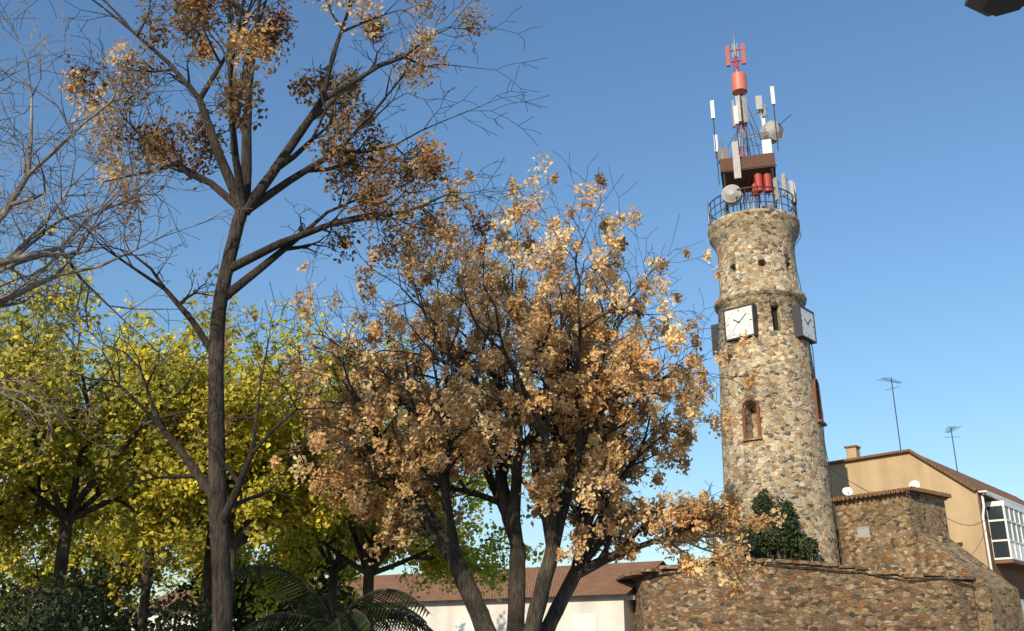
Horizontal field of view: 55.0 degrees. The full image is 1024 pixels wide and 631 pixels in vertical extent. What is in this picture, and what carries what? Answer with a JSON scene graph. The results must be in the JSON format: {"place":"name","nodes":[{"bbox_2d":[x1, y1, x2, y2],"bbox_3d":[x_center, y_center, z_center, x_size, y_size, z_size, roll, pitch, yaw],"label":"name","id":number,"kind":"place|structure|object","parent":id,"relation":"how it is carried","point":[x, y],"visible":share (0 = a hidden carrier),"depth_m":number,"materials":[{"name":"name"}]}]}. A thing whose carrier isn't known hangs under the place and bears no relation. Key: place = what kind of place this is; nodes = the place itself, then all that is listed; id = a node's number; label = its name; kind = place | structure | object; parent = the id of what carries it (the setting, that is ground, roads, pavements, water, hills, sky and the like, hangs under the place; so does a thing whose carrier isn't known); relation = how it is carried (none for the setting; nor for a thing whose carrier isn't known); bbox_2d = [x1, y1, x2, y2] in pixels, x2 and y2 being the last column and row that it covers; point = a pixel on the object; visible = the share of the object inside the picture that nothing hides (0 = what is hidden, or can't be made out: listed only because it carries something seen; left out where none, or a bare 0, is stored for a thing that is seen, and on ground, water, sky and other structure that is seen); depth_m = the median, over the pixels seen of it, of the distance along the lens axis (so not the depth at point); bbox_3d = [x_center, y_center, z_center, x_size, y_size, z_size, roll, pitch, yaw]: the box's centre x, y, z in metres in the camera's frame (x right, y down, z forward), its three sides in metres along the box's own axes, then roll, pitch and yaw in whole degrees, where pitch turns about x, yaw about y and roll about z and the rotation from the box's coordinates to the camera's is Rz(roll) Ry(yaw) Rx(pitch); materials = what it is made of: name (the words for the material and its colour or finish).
{"place":"outdoors","nodes":[
{"label":"outdoors","id":0,"kind":"place"},
{"bbox_2d":[231,565,433,630],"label":"palm","id":1,"kind":"object","parent":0,"point":[357,621],"depth_m":14.08,"materials":[{"name":"green plant"}]},
{"bbox_2d":[132,561,666,630],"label":"white building","id":2,"kind":"structure","parent":0,"point":[602,593],"depth_m":39.06,"materials":[{"name":"paint"}]},
{"bbox_2d":[170,595,634,630],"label":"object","id":3,"kind":"object","parent":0,"point":[584,622],"visible":0.16,"depth_m":36.73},
{"bbox_2d":[0,0,1023,629],"label":"sky","id":4,"kind":"structure","parent":0,"point":[901,146],"materials":[{"name":"blue"}]},
{"bbox_2d":[831,486,951,537],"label":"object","id":5,"kind":"object","parent":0,"point":[864,531],"visible":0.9,"depth_m":37.25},
{"bbox_2d":[827,377,1023,620],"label":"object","id":6,"kind":"object","parent":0,"point":[1003,529],"visible":0.84,"depth_m":40.24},
{"label":"ground","id":7,"kind":"structure","parent":0,"visible":0},
{"bbox_2d":[0,569,25,630],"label":"shrub","id":8,"kind":"object","parent":7,"relation":"on","point":[6,598],"visible":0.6,"depth_m":14.61,"materials":[{"name":"green plant"}]},
{"bbox_2d":[0,372,49,469],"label":"tree branches","id":9,"kind":"object","parent":7,"relation":"on","point":[16,446],"visible":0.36,"depth_m":13.91,"materials":[{"name":"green plant"}]},
{"bbox_2d":[0,353,70,484],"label":"yellow tree leaves","id":10,"kind":"object","parent":9,"relation":"on","point":[18,434],"visible":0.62,"depth_m":13.95,"materials":[{"name":"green plant"}]},
{"bbox_2d":[26,573,107,630],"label":"shrub stems","id":11,"kind":"object","parent":7,"relation":"on","point":[28,619],"visible":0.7,"depth_m":13.06,"materials":[{"name":"brown plant"}]},
{"bbox_2d":[0,258,144,583],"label":"tree","id":12,"kind":"object","parent":7,"relation":"on","point":[25,492],"visible":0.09,"depth_m":20.03,"materials":[{"name":"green plant"}]},
{"bbox_2d":[0,555,164,630],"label":"bush","id":13,"kind":"object","parent":7,"relation":"on","point":[56,618],"visible":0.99,"depth_m":12.75,"materials":[{"name":"green plant"}]},
{"bbox_2d":[0,491,181,626],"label":"tree","id":14,"kind":"object","parent":7,"relation":"on","point":[34,576],"visible":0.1,"depth_m":28.96,"materials":[{"name":"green plant"}]},
{"bbox_2d":[0,435,196,627],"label":"yellow tree","id":15,"kind":"object","parent":14,"relation":"on","point":[124,581],"visible":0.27,"depth_m":28.88,"materials":[{"name":"green plant"}]},
{"bbox_2d":[8,333,234,629],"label":"yellow tree","id":16,"kind":"object","parent":7,"relation":"on","point":[144,607],"visible":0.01,"depth_m":24.14,"materials":[{"name":"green plant"}]},
{"bbox_2d":[0,324,249,580],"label":"yellow tree leaves","id":17,"kind":"object","parent":16,"relation":"on","point":[127,541],"visible":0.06,"depth_m":24.72,"materials":[{"name":"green plant"}]},
{"bbox_2d":[0,0,252,465],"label":"bare tree","id":18,"kind":"object","parent":7,"relation":"on","point":[15,257],"visible":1,"depth_m":10.85,"materials":[{"name":"brown plant"}]},
{"bbox_2d":[0,223,299,630],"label":"tree","id":19,"kind":"object","parent":7,"relation":"on","point":[71,513],"visible":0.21,"depth_m":16.86,"materials":[{"name":"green plant"}]},
{"bbox_2d":[0,206,314,590],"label":"yellow tree leaves","id":20,"kind":"object","parent":19,"relation":"attached to","point":[153,525],"visible":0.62,"depth_m":16.64,"materials":[{"name":"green plant"}]},
{"bbox_2d":[132,592,211,630],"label":"shrub leaves","id":21,"kind":"object","parent":7,"relation":"on","point":[185,603],"visible":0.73,"depth_m":13.98,"materials":[{"name":"green plant"}]},
{"bbox_2d":[64,302,384,630],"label":"tree","id":22,"kind":"object","parent":7,"relation":"on","point":[206,589],"visible":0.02,"depth_m":19.35,"materials":[{"name":"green plant"}]},
{"bbox_2d":[52,297,401,539],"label":"yellow tree leaves","id":23,"kind":"object","parent":22,"relation":"on","point":[114,356],"visible":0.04,"depth_m":19.78,"materials":[{"name":"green plant"}]},
{"bbox_2d":[96,305,387,607],"bbox_3d":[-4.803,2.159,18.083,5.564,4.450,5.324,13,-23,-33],"label":"yellow tree","id":24,"kind":"object","parent":7,"relation":"on","point":[291,516],"visible":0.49,"depth_m":17.25,"materials":[{"name":"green plant"}]},
{"bbox_2d":[141,521,391,629],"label":"yellow tree","id":25,"kind":"object","parent":7,"relation":"on","point":[323,587],"visible":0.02,"depth_m":28.68,"materials":[{"name":"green plant"}]},
{"bbox_2d":[0,0,549,630],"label":"tree","id":26,"kind":"object","parent":7,"relation":"on","point":[240,198],"visible":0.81,"depth_m":11.98,"materials":[{"name":"brown plant"}]},
{"bbox_2d":[59,0,496,282],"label":"dry brown leaves","id":27,"kind":"object","parent":26,"relation":"attached to","point":[265,47],"visible":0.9,"depth_m":12.70,"materials":[{"name":"brown plant"}]},
{"bbox_2d":[235,428,478,615],"bbox_3d":[-4.347,5.880,24.563,7.098,8.916,4.944,0,-20,0],"label":"yellow tree","id":28,"kind":"object","parent":7,"relation":"on","point":[334,569],"visible":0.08,"depth_m":24.24,"materials":[{"name":"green plant"}]},
{"bbox_2d":[234,384,489,605],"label":"yellow tree leaves","id":29,"kind":"object","parent":28,"relation":"on","point":[285,550],"visible":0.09,"depth_m":24.34,"materials":[{"name":"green plant"}]},
{"bbox_2d":[251,334,562,627],"bbox_3d":[-1.958,4.490,20.640,6.257,8.920,5.452,15,-25,-37],"label":"tree","id":30,"kind":"object","parent":7,"relation":"on","point":[368,571],"visible":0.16,"depth_m":19.98,"materials":[{"name":"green plant"}]},
{"bbox_2d":[238,334,562,618],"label":"yellow tree leaves","id":31,"kind":"object","parent":30,"relation":"on","point":[436,568],"visible":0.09,"depth_m":19.97,"materials":[{"name":"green plant"}]},
{"bbox_2d":[225,150,775,630],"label":"tree","id":32,"kind":"object","parent":7,"relation":"on","point":[503,498],"visible":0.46,"depth_m":15.70,"materials":[{"name":"brown plant"}]},
{"bbox_2d":[224,151,786,608],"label":"dry brown leaves","id":33,"kind":"object","parent":32,"relation":"attached to","point":[600,451],"visible":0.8,"depth_m":15.49,"materials":[{"name":"brown plant"}]},
{"bbox_2d":[616,556,987,630],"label":"retaining wall","id":34,"kind":"structure","parent":7,"relation":"on","point":[796,599],"depth_m":33.85,"materials":[{"name":"stone"}]},
{"bbox_2d":[631,563,975,588],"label":"wall coping","id":35,"kind":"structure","parent":34,"relation":"attached to","point":[820,569],"depth_m":34.04,"materials":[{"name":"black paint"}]},
{"bbox_2d":[828,452,1023,566],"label":"tan building","id":36,"kind":"structure","parent":7,"relation":"on","point":[891,472],"depth_m":41.94,"materials":[{"name":"paint"}]},
{"bbox_2d":[964,0,1023,16],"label":"street lamp","id":37,"kind":"object","parent":7,"relation":"on","point":[987,8],"visible":1,"depth_m":7.24,"materials":[{"name":"grey metal"}]},
{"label":"hedge stems","id":38,"kind":"object","parent":7,"relation":"on","visible":0},
{"bbox_2d":[0,577,135,630],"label":"hedge leaves","id":39,"kind":"object","parent":38,"relation":"on","point":[86,601],"visible":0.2,"depth_m":25.37,"materials":[{"name":"green plant"}]},
{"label":"hedge stems","id":40,"kind":"object","parent":7,"relation":"on","visible":0},
{"bbox_2d":[100,561,361,630],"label":"hedge leaves","id":41,"kind":"object","parent":40,"relation":"on","point":[244,612],"visible":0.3,"depth_m":26.41,"materials":[{"name":"green plant"}]},
{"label":"terrace","id":42,"kind":"structure","parent":0,"visible":0},
{"bbox_2d":[719,534,762,558],"bbox_3d":[8.220,8.649,35.606,1.670,1.392,1.356,0,-20,0],"label":"low tower ivy","id":43,"kind":"object","parent":42,"relation":"on","point":[757,553],"depth_m":35.41,"materials":[{"name":"green plant"}]},
{"bbox_2d":[707,208,840,564],"bbox_3d":[10.640,3.785,40.722,4.400,16.250,4.400,-5,-20,14],"label":"tower shaft","id":44,"kind":"object","parent":42,"relation":"on","point":[785,457],"visible":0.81,"depth_m":39.45,"materials":[{"name":"beige stone"}]},
{"bbox_2d":[707,24,796,223],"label":"tower antennas","id":45,"kind":"object","parent":44,"relation":"on","point":[737,170],"visible":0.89,"depth_m":43.68,"materials":[{"name":"white metal"}]},
{"bbox_2d":[707,186,797,225],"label":"tower railing","id":46,"kind":"object","parent":44,"relation":"on","point":[745,195],"visible":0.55,"depth_m":42.16,"materials":[{"name":"black metal"}]},
{"bbox_2d":[736,526,775,559],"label":"tower ivy leaves","id":47,"kind":"object","parent":44,"relation":"attached to","point":[767,550],"visible":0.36,"depth_m":36.33,"materials":[{"name":"green plant"}]},
{"bbox_2d":[752,488,773,517],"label":"tower ivy leaves","id":48,"kind":"object","parent":44,"relation":"attached to","point":[762,495],"visible":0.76,"depth_m":36.84,"materials":[{"name":"green plant"}]},
{"bbox_2d":[711,303,816,355],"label":"tower clocks","id":49,"kind":"object","parent":44,"relation":"attached to","point":[744,316],"visible":0.58,"depth_m":40.36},
{"bbox_2d":[741,308,826,441],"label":"window","id":50,"kind":"structure","parent":44,"relation":"attached to","point":[775,328],"depth_m":39.20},
{"bbox_2d":[794,224,841,564],"bbox_3d":[12.394,2.732,40.220,0.602,14.504,0.313,-5,-20,14],"label":"tower cable","id":51,"kind":"object","parent":44,"relation":"attached to","point":[821,408],"visible":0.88,"depth_m":39.63,"materials":[{"name":"black rubber"}]},
{"bbox_2d":[740,94,990,525],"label":"overhead wires","id":52,"kind":"object","parent":44,"relation":"attached to","point":[777,208],"visible":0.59,"depth_m":44.04,"materials":[{"name":"black paint"}]},
{"bbox_2d":[773,518,786,558],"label":"ivy stems","id":53,"kind":"object","parent":42,"relation":"on","point":[779,555],"visible":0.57,"depth_m":36.06,"materials":[{"name":"brown plant"}]},
{"bbox_2d":[766,497,798,555],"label":"ivy leaves","id":54,"kind":"object","parent":53,"relation":"attached to","point":[787,533],"visible":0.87,"depth_m":36.05,"materials":[{"name":"green plant"}]},
{"bbox_2d":[787,533,819,560],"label":"tower ivy leaves","id":55,"kind":"object","parent":42,"relation":"on","point":[812,550],"visible":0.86,"depth_m":35.89,"materials":[{"name":"green plant"}]},
{"bbox_2d":[798,535,809,560],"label":"ivy stems","id":56,"kind":"object","parent":55,"relation":"attached to","point":[802,550],"visible":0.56,"depth_m":36.03,"materials":[{"name":"brown plant"}]},
{"bbox_2d":[835,493,1023,630],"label":"stone wall","id":57,"kind":"structure","parent":42,"relation":"on","point":[905,529],"depth_m":36.28,"materials":[{"name":"stone"}]},
{"bbox_2d":[842,480,919,494],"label":"satellite dishes","id":58,"kind":"object","parent":57,"relation":"on","point":[849,491],"visible":0.74,"depth_m":38.72,"materials":[{"name":"white paint"}]}
]}

